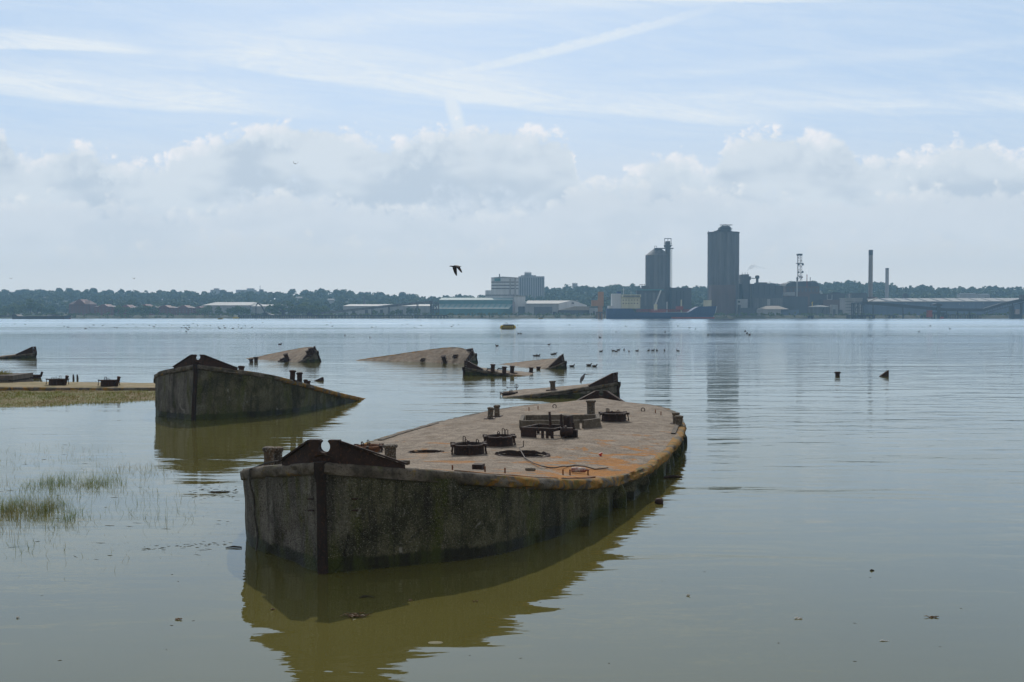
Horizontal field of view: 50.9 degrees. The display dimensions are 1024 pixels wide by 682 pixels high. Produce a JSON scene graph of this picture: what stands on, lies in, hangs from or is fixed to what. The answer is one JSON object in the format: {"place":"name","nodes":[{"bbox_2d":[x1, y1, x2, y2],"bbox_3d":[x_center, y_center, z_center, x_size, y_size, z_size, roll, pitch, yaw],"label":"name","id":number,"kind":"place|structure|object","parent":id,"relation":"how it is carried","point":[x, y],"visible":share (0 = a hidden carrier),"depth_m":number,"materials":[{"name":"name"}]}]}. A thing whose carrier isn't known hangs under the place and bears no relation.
{"place":"outdoors","nodes":[
{"label":"outdoors","id":0,"kind":"place"},
{"bbox_2d":[0,389,154,408],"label":"mud bank","id":1,"kind":"structure","parent":0,"point":[71,401],"depth_m":46.95,"materials":[{"name":"green plant"}]},
{"bbox_2d":[0,441,197,570],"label":"marsh grass","id":2,"kind":"structure","parent":0,"point":[33,506],"depth_m":21.20,"materials":[{"name":"green plant"}]},
{"bbox_2d":[450,265,461,275],"bbox_3d":[-3.255,-4.095,61.888,0.740,0.492,1.017,-1,-6,-20],"label":"flying bird","id":3,"kind":"object","parent":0,"point":[455,267],"visible":1,"depth_m":61.81},
{"bbox_2d":[0,318,1023,681],"bbox_3d":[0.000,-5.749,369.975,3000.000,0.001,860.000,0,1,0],"label":"river water","id":4,"kind":"structure","parent":0,"point":[810,488],"depth_m":19.25,"materials":[{"name":"grey liquid"}]},
{"bbox_2d":[0,346,36,358],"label":"concrete barge","id":5,"kind":"object","parent":4,"relation":"on","point":[30,352],"visible":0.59,"depth_m":90.44,"materials":[{"name":"grey concrete"}]},
{"bbox_2d":[30,371,42,378],"bbox_3d":[-27.895,2.128,62.866,0.739,0.700,0.739,1,2,45],"label":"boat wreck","id":6,"kind":"object","parent":4,"relation":"in","point":[35,376],"visible":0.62,"depth_m":62.64,"materials":[{"name":"wood"}]},
{"bbox_2d":[12,314,70,318],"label":"cargo barge","id":7,"kind":"object","parent":4,"relation":"on","point":[20,316],"visible":0.79,"depth_m":711.13,"materials":[{"name":"metal"}]},
{"bbox_2d":[0,375,154,390],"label":"concrete barge","id":8,"kind":"object","parent":4,"relation":"on","point":[53,384],"visible":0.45,"depth_m":52.04,"materials":[{"name":"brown concrete"}]},
{"bbox_2d":[0,379,33,382],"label":"concrete slab","id":9,"kind":"structure","parent":8,"relation":"on","point":[27,380],"depth_m":55.94,"materials":[{"name":"grey concrete"}]},
{"bbox_3d":[-27.308,2.030,56.275,2.981,0.272,2.498,0,1,0],"label":"concrete slab","id":10,"kind":"object","parent":8,"relation":"on","visible":0},
{"bbox_2d":[0,373,32,379],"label":"concrete slab","id":11,"kind":"structure","parent":10,"relation":"on","point":[13,376],"depth_m":55.80,"materials":[{"name":"grey concrete"}]},
{"bbox_2d":[0,369,11,374],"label":"grass tuft","id":12,"kind":"object","parent":11,"relation":"on","point":[4,372],"visible":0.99,"depth_m":56.05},
{"bbox_2d":[0,404,226,560],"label":"foam bubbles","id":13,"kind":"object","parent":4,"relation":"on","point":[135,484],"visible":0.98,"depth_m":21.47},
{"bbox_2d":[209,491,228,492],"bbox_3d":[-6.229,3.206,22.824,0.487,0.032,0.233,0,1,0],"label":"floating weed","id":14,"kind":"object","parent":4,"relation":"on","point":[218,491],"visible":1,"depth_m":22.82,"materials":[{"name":"brown plant"}]},
{"bbox_2d":[153,354,365,420],"bbox_3d":[-10.197,3.447,50.755,7.999,3.180,25.598,1,-6,5],"label":"concrete barge","id":15,"kind":"object","parent":4,"relation":"on","point":[191,387],"visible":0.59,"depth_m":39.15,"materials":[{"name":"grey concrete"}]},
{"bbox_2d":[238,315,321,318],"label":"jetty","id":16,"kind":"object","parent":4,"relation":"in","point":[247,316],"visible":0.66,"depth_m":763.67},
{"bbox_2d":[255,303,267,314],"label":"grabber crane","id":17,"kind":"object","parent":16,"relation":"on","point":[264,313],"visible":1,"depth_m":765.19,"materials":[{"name":"metal"}]},
{"bbox_2d":[246,346,321,361],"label":"concrete barge","id":18,"kind":"object","parent":4,"relation":"on","point":[307,354],"visible":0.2,"depth_m":84.59,"materials":[{"name":"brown concrete"}]},
{"bbox_2d":[340,612,368,617],"bbox_3d":[-1.962,3.434,13.491,0.330,0.050,0.281,1,2,34],"label":"floating weed","id":19,"kind":"object","parent":4,"relation":"on","point":[351,615],"visible":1,"depth_m":13.46,"materials":[{"name":"brown plant"}]},
{"bbox_2d":[319,315,447,318],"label":"jetty","id":20,"kind":"object","parent":4,"relation":"in","point":[383,316],"visible":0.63,"depth_m":766.67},
{"bbox_2d":[360,347,477,363],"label":"concrete barge","id":21,"kind":"object","parent":4,"relation":"on","point":[458,355],"visible":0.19,"depth_m":83.86,"materials":[{"name":"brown concrete"}]},
{"bbox_2d":[428,641,442,643],"bbox_3d":[-0.882,3.483,12.402,0.176,0.016,0.107,0,1,0],"label":"foam patch","id":22,"kind":"object","parent":4,"relation":"on","point":[435,642],"visible":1,"depth_m":12.39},
{"bbox_2d":[240,391,686,573],"bbox_3d":[0.311,2.976,27.998,8.024,3.685,25.617,0,1,14],"label":"concrete barge","id":23,"kind":"object","parent":4,"relation":"on","point":[467,487],"visible":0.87,"depth_m":17.15,"materials":[{"name":"grey concrete"}]},
{"bbox_2d":[248,460,278,550],"bbox_3d":[-3.790,2.678,17.332,0.888,1.548,0.099,-1,2,-20],"label":"mooring rope","id":24,"kind":"object","parent":23,"relation":"hanging from","point":[254,500],"visible":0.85,"depth_m":17.20,"materials":[{"name":"brown fabric"}]},
{"bbox_2d":[518,440,607,469],"bbox_3d":[0.472,2.433,22.771,1.468,0.288,3.169,-1,2,-35],"label":"loose wire","id":25,"kind":"object","parent":23,"relation":"on","point":[558,466],"visible":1,"depth_m":21.87,"materials":[{"name":"brown metal"}]},
{"bbox_2d":[7,421,925,663],"bbox_3d":[10.257,2.481,51.136,25.297,0.015,84.100,1,2,26],"label":"flotsam","id":26,"kind":"object","parent":4,"relation":"on","point":[204,541],"visible":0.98,"depth_m":19.24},
{"bbox_2d":[462,361,540,375],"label":"concrete barge","id":27,"kind":"object","parent":4,"relation":"on","point":[469,368],"visible":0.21,"depth_m":65.67,"materials":[{"name":"black concrete"}]},
{"bbox_2d":[500,323,515,328],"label":"mooring buoy","id":28,"kind":"object","parent":4,"relation":"on","point":[508,326],"visible":0.93,"depth_m":254.94,"materials":[{"name":"yellow paint"}]},
{"bbox_2d":[503,354,566,368],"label":"concrete barge","id":29,"kind":"object","parent":4,"relation":"on","point":[559,362],"visible":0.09,"depth_m":74.89,"materials":[{"name":"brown concrete"}]},
{"bbox_2d":[500,372,620,397],"bbox_3d":[-5.624,3.445,55.991,25.604,3.240,8.000,-2,2,34],"label":"concrete barge","id":30,"kind":"object","parent":4,"relation":"on","point":[610,383],"visible":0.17,"depth_m":48.57,"materials":[{"name":"grey concrete"}]},
{"bbox_2d":[580,374,589,383],"bbox_3d":[3.665,1.894,52.817,0.654,0.590,0.180,0,1,0],"label":"heron","id":31,"kind":"object","parent":30,"relation":"on","point":[582,377],"visible":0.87,"depth_m":52.78},
{"bbox_2d":[591,292,610,318],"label":"harbour crane","id":32,"kind":"object","parent":4,"relation":"on","point":[599,302],"visible":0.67,"depth_m":771.89,"materials":[{"name":"paint"}]},
{"bbox_2d":[655,498,662,503],"bbox_3d":[2.941,3.221,21.506,0.180,0.150,0.180,0,1,0],"label":"floating lump","id":33,"kind":"object","parent":4,"relation":"on","point":[658,500],"visible":0.84,"depth_m":21.44,"materials":[{"name":"brown"}]},
{"bbox_2d":[606,288,716,318],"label":"tanker ship","id":34,"kind":"object","parent":4,"relation":"on","point":[623,306],"visible":0.95,"depth_m":746.20,"materials":[{"name":"blue paint"}]},
{"bbox_2d":[664,475,681,477],"bbox_3d":[3.630,3.154,24.764,0.579,0.132,0.076,0,1,0],"label":"drift timber","id":35,"kind":"object","parent":4,"relation":"on","point":[672,476],"visible":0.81,"depth_m":24.73,"materials":[{"name":"brown wood"}]},
{"bbox_2d":[845,302,875,318],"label":"loading frame","id":36,"kind":"object","parent":4,"relation":"in","point":[853,315],"visible":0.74,"depth_m":766.70,"materials":[{"name":"metal"}]},
{"bbox_2d":[880,370,888,375],"bbox_3d":[22.477,2.048,64.805,0.818,0.560,0.223,-1,2,-32],"label":"drowned bracket","id":37,"kind":"object","parent":4,"relation":"in","point":[885,373],"visible":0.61,"depth_m":64.76,"materials":[{"name":"brown metal"}]},
{"bbox_2d":[926,303,945,318],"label":"ship loader","id":38,"kind":"object","parent":4,"relation":"on","point":[939,313],"visible":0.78,"depth_m":765.97,"materials":[{"name":"metal"}]},
{"bbox_2d":[862,295,1023,318],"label":"conveyor","id":39,"kind":"object","parent":4,"relation":"in","point":[1020,299],"visible":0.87,"depth_m":770.46,"materials":[{"name":"metal"}]},
{"bbox_2d":[945,314,980,318],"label":"pier","id":40,"kind":"structure","parent":4,"relation":"in","point":[962,316],"depth_m":770.10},
{"bbox_2d":[1009,303,1022,318],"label":"pier tower","id":41,"kind":"structure","parent":4,"relation":"in","point":[1015,313],"depth_m":766.11,"materials":[{"name":"metal"}]},
{"bbox_2d":[0,291,1023,318],"bbox_3d":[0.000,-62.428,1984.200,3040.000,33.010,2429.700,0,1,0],"label":"bank","id":42,"kind":"structure","parent":0,"point":[537,317],"depth_m":779.79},
{"bbox_2d":[0,289,10,295],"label":"tree","id":43,"kind":"object","parent":42,"relation":"on","point":[3,291],"visible":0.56,"depth_m":1328.38,"materials":[{"name":"green plant"}]},
{"bbox_2d":[24,299,36,313],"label":"tree","id":44,"kind":"object","parent":42,"relation":"on","point":[29,302],"visible":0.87,"depth_m":818.34,"materials":[{"name":"green plant"}]},
{"bbox_2d":[69,299,96,314],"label":"brick flats","id":45,"kind":"structure","parent":42,"relation":"on","point":[82,306],"depth_m":839.66,"materials":[{"name":"red brick"}]},
{"bbox_2d":[89,288,97,295],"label":"tree","id":46,"kind":"object","parent":42,"relation":"on","point":[94,290],"visible":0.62,"depth_m":1328.50,"materials":[{"name":"green plant"}]},
{"bbox_2d":[94,304,115,314],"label":"brick flats","id":47,"kind":"structure","parent":42,"relation":"on","point":[102,309],"depth_m":837.67,"materials":[{"name":"red brick"}]},
{"bbox_2d":[114,305,125,312],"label":"tree","id":48,"kind":"object","parent":42,"relation":"on","point":[120,309],"visible":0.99,"depth_m":814.00,"materials":[{"name":"green plant"}]},
{"bbox_2d":[115,289,125,296],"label":"tree","id":49,"kind":"object","parent":42,"relation":"on","point":[121,291],"visible":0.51,"depth_m":1325.70,"materials":[{"name":"green plant"}]},
{"bbox_2d":[117,305,135,314],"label":"brick flats","id":50,"kind":"structure","parent":42,"relation":"on","point":[130,306],"depth_m":841.70,"materials":[{"name":"red brick"}]},
{"bbox_2d":[130,307,140,313],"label":"tree","id":51,"kind":"object","parent":42,"relation":"on","point":[136,310],"visible":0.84,"depth_m":810.74,"materials":[{"name":"green plant"}]},
{"bbox_2d":[134,304,144,311],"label":"tree","id":52,"kind":"object","parent":42,"relation":"on","point":[141,307],"visible":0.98,"depth_m":811.88,"materials":[{"name":"green plant"}]},
{"bbox_2d":[141,305,155,313],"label":"tree","id":53,"kind":"object","parent":42,"relation":"on","point":[149,309],"visible":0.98,"depth_m":813.57,"materials":[{"name":"green plant"}]},
{"bbox_2d":[140,304,156,314],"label":"brick flats","id":54,"kind":"structure","parent":42,"relation":"on","point":[148,305],"depth_m":837.75,"materials":[{"name":"red tile"}]},
{"bbox_2d":[157,305,174,314],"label":"brick flats","id":55,"kind":"structure","parent":42,"relation":"on","point":[167,309],"depth_m":843.66,"materials":[{"name":"tile"}]},
{"bbox_2d":[174,305,194,314],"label":"brick flats","id":56,"kind":"structure","parent":42,"relation":"on","point":[186,309],"depth_m":837.67,"materials":[{"name":"brick"}]},
{"bbox_2d":[194,306,208,314],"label":"brick flats","id":57,"kind":"structure","parent":42,"relation":"on","point":[197,307],"depth_m":841.66,"materials":[{"name":"red tile"}]},
{"bbox_2d":[196,307,207,314],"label":"tree","id":58,"kind":"object","parent":42,"relation":"on","point":[200,310],"visible":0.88,"depth_m":809.71,"materials":[{"name":"green plant"}]},
{"bbox_2d":[202,305,212,313],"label":"tree","id":59,"kind":"object","parent":42,"relation":"on","point":[208,307],"visible":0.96,"depth_m":812.86,"materials":[{"name":"green plant"}]},
{"bbox_2d":[210,288,221,299],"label":"tower block","id":60,"kind":"structure","parent":42,"relation":"on","point":[217,290],"depth_m":1478.77,"materials":[{"name":"concrete"}]},
{"bbox_2d":[215,306,222,313],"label":"tree","id":61,"kind":"object","parent":42,"relation":"on","point":[219,309],"visible":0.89,"depth_m":810.13,"materials":[{"name":"green plant"}]},
{"bbox_2d":[220,290,227,295],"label":"tree","id":62,"kind":"object","parent":42,"relation":"on","point":[222,292],"visible":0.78,"depth_m":1326.40,"materials":[{"name":"green plant"}]},
{"bbox_2d":[202,302,257,314],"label":"warehouse","id":63,"kind":"structure","parent":42,"relation":"on","point":[223,306],"depth_m":869.74,"materials":[{"name":"metal"}]},
{"bbox_2d":[226,307,238,313],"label":"tree","id":64,"kind":"object","parent":42,"relation":"on","point":[228,310],"visible":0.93,"depth_m":812.67,"materials":[{"name":"green plant"}]},
{"bbox_2d":[233,305,241,312],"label":"tree","id":65,"kind":"object","parent":42,"relation":"on","point":[237,307],"visible":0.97,"depth_m":815.16,"materials":[{"name":"green plant"}]},
{"bbox_2d":[239,307,250,313],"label":"tree","id":66,"kind":"object","parent":42,"relation":"on","point":[245,310],"visible":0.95,"depth_m":812.69,"materials":[{"name":"green plant"}]},
{"bbox_2d":[236,288,256,293],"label":"tower block","id":67,"kind":"structure","parent":42,"relation":"on","point":[250,289],"depth_m":1498.75,"materials":[{"name":"concrete"}]},
{"bbox_2d":[251,304,291,314],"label":"warehouse","id":68,"kind":"structure","parent":42,"relation":"on","point":[257,309],"depth_m":871.67,"materials":[{"name":"concrete"}]},
{"bbox_2d":[264,304,278,312],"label":"tree","id":69,"kind":"object","parent":42,"relation":"on","point":[269,308],"visible":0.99,"depth_m":815.33,"materials":[{"name":"green plant"}]},
{"bbox_2d":[287,289,295,294],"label":"tree","id":70,"kind":"object","parent":42,"relation":"on","point":[291,291],"visible":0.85,"depth_m":1356.62,"materials":[{"name":"green plant"}]},
{"bbox_2d":[316,301,432,314],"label":"conveyor","id":71,"kind":"object","parent":42,"relation":"on","point":[384,306],"visible":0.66,"depth_m":798.43,"materials":[{"name":"grey metal"}]},
{"bbox_2d":[343,304,434,314],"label":"long shed","id":72,"kind":"structure","parent":42,"relation":"on","point":[424,308],"depth_m":844.66,"materials":[{"name":"metal"}]},
{"bbox_2d":[406,307,413,313],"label":"bush","id":73,"kind":"object","parent":42,"relation":"on","point":[409,310],"visible":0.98,"depth_m":800.96,"materials":[{"name":"green plant"}]},
{"bbox_2d":[412,308,420,314],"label":"bush","id":74,"kind":"object","parent":42,"relation":"on","point":[418,310],"visible":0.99,"depth_m":800.12,"materials":[{"name":"green plant"}]},
{"bbox_2d":[432,302,438,314],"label":"transfer tower","id":75,"kind":"structure","parent":42,"relation":"on","point":[433,309],"depth_m":805.47,"materials":[{"name":"grey metal"}]},
{"bbox_2d":[432,298,514,314],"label":"green warehouse","id":76,"kind":"structure","parent":42,"relation":"on","point":[466,306],"depth_m":820.95,"materials":[{"name":"metal"}]},
{"bbox_2d":[0,312,1008,317],"bbox_3d":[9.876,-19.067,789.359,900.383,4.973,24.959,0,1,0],"label":"bank scrub","id":77,"kind":"object","parent":42,"relation":"on","point":[425,313],"visible":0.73,"depth_m":785.73,"materials":[{"name":"green plant"}]},
{"bbox_2d":[485,274,524,314],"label":"office building","id":78,"kind":"structure","parent":42,"relation":"on","point":[504,287],"depth_m":849.01,"materials":[{"name":"concrete"}]},
{"bbox_2d":[518,307,524,314],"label":"loading door","id":79,"kind":"structure","parent":78,"relation":"in","point":[521,310],"depth_m":827.34,"materials":[{"name":"metal"}]},
{"bbox_2d":[0,280,1023,314],"bbox_3d":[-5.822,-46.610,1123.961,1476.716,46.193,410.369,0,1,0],"label":"hillside woods","id":80,"kind":"object","parent":42,"relation":"on","point":[698,296],"visible":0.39,"depth_m":1160.59,"materials":[{"name":"green plant"}]},
{"bbox_2d":[518,272,543,298],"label":"tower block","id":81,"kind":"structure","parent":42,"relation":"on","point":[530,284],"depth_m":1148.82,"materials":[{"name":"concrete"}]},
{"bbox_2d":[525,300,586,314],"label":"gable shed","id":82,"kind":"structure","parent":42,"relation":"on","point":[543,307],"depth_m":819.67,"materials":[{"name":"metal"}]},
{"bbox_2d":[534,307,551,314],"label":"door","id":83,"kind":"structure","parent":82,"relation":"in","point":[542,310],"depth_m":819.30,"materials":[{"name":"metal"}]},
{"bbox_2d":[558,306,590,314],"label":"shed","id":84,"kind":"structure","parent":42,"relation":"on","point":[581,310],"depth_m":803.68,"materials":[{"name":"grey metal"}]},
{"bbox_2d":[589,307,597,314],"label":"site hut","id":85,"kind":"object","parent":42,"relation":"on","point":[592,310],"visible":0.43,"depth_m":801.66,"materials":[{"name":"metal"}]},
{"bbox_2d":[636,284,665,308],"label":"silo base works","id":86,"kind":"structure","parent":42,"relation":"on","point":[648,298],"depth_m":819.29,"materials":[{"name":"metal"}]},
{"bbox_2d":[645,238,673,308],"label":"silo group","id":87,"kind":"object","parent":42,"relation":"on","point":[658,268],"visible":0.91,"depth_m":836.90,"materials":[{"name":"grey concrete"}]},
{"bbox_2d":[670,288,690,309],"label":"works block","id":88,"kind":"structure","parent":42,"relation":"on","point":[677,295],"depth_m":831.41,"materials":[{"name":"grey concrete"}]},
{"bbox_2d":[703,225,747,314],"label":"silo tower","id":89,"kind":"structure","parent":42,"relation":"on","point":[723,271],"depth_m":830.25,"materials":[{"name":"grey concrete"}]},
{"bbox_2d":[739,272,754,307],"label":"works building","id":90,"kind":"structure","parent":42,"relation":"on","point":[744,286],"depth_m":837.42,"materials":[{"name":"metal"}]},
{"bbox_2d":[738,308,756,314],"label":"bank shed","id":91,"kind":"structure","parent":42,"relation":"on","point":[748,310],"depth_m":805.70,"materials":[{"name":"metal"}]},
{"bbox_2d":[750,282,782,309],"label":"works building","id":92,"kind":"structure","parent":42,"relation":"on","point":[763,294],"depth_m":841.16,"materials":[{"name":"grey concrete"}]},
{"bbox_2d":[756,306,798,314],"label":"hip roof store","id":93,"kind":"structure","parent":42,"relation":"on","point":[770,309],"depth_m":804.97,"materials":[{"name":"concrete"}]},
{"bbox_2d":[782,292,809,314],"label":"works building","id":94,"kind":"structure","parent":42,"relation":"on","point":[800,302],"depth_m":841.58,"materials":[{"name":"metal"}]},
{"bbox_2d":[796,277,797,296],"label":"white flue","id":95,"kind":"object","parent":42,"relation":"on","point":[796,286],"visible":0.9,"depth_m":841.82,"materials":[{"name":"metal"}]},
{"bbox_2d":[780,281,818,293],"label":"round roof hall","id":96,"kind":"structure","parent":42,"relation":"on","point":[802,287],"depth_m":859.07,"materials":[{"name":"metal"}]},
{"bbox_2d":[796,254,803,281],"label":"lattice mast","id":97,"kind":"object","parent":42,"relation":"on","point":[798,264],"visible":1,"depth_m":843.94,"materials":[{"name":"metal"}]},
{"bbox_2d":[809,302,828,314],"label":"building","id":98,"kind":"structure","parent":42,"relation":"on","point":[817,309],"depth_m":807.18,"materials":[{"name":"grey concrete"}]},
{"bbox_2d":[810,292,844,314],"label":"works building","id":99,"kind":"structure","parent":42,"relation":"on","point":[830,298],"depth_m":851.39,"materials":[{"name":"metal"}]},
{"bbox_2d":[830,305,841,314],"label":"bank hut","id":100,"kind":"object","parent":42,"relation":"on","point":[834,310],"visible":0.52,"depth_m":811.67,"materials":[{"name":"metal"}]},
{"bbox_2d":[839,298,862,314],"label":"corrugated block","id":101,"kind":"structure","parent":42,"relation":"on","point":[845,305],"depth_m":805.60,"materials":[{"name":"metal"}]},
{"bbox_2d":[846,293,877,300],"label":"works building","id":102,"kind":"structure","parent":42,"relation":"on","point":[858,295],"depth_m":851.39,"materials":[{"name":"metal"}]},
{"bbox_2d":[868,250,872,296],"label":"tall chimney","id":103,"kind":"object","parent":42,"relation":"on","point":[870,279],"visible":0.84,"depth_m":867.57,"materials":[{"name":"concrete"}]},
{"bbox_2d":[885,268,888,297],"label":"pale chimney","id":104,"kind":"object","parent":42,"relation":"on","point":[886,282],"visible":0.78,"depth_m":877.92,"materials":[{"name":"concrete"}]},
{"bbox_2d":[863,298,1023,314],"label":"blue warehouse","id":105,"kind":"structure","parent":42,"relation":"on","point":[980,303],"depth_m":831.65,"materials":[{"name":"metal"}]},
{"bbox_2d":[957,293,975,297],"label":"hill houses","id":106,"kind":"structure","parent":42,"relation":"on","point":[966,295],"depth_m":1079.21,"materials":[{"name":"concrete"}]},
{"bbox_2d":[976,294,989,297],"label":"hill houses","id":107,"kind":"structure","parent":42,"relation":"on","point":[982,295],"depth_m":1084.20,"materials":[{"name":"concrete"}]},
{"bbox_2d":[0,0,1023,300],"label":"sky","id":108,"kind":"structure","parent":0,"point":[155,143],"materials":[{"name":"blue"}]},
{"bbox_2d":[525,468,535,470],"bbox_3d":[0.355,2.466,20.637,0.200,0.059,0.060,0,2,14],"label":"pale stone","id":109,"kind":"object","parent":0,"point":[530,469],"visible":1,"depth_m":20.61,"materials":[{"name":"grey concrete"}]},
{"bbox_2d":[571,467,586,472],"bbox_3d":[1.332,2.513,20.958,0.351,0.103,0.100,0,2,11],"label":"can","id":110,"kind":"object","parent":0,"point":[579,469],"visible":0.91,"depth_m":20.93,"materials":[{"name":"white plastic"}]}
]}

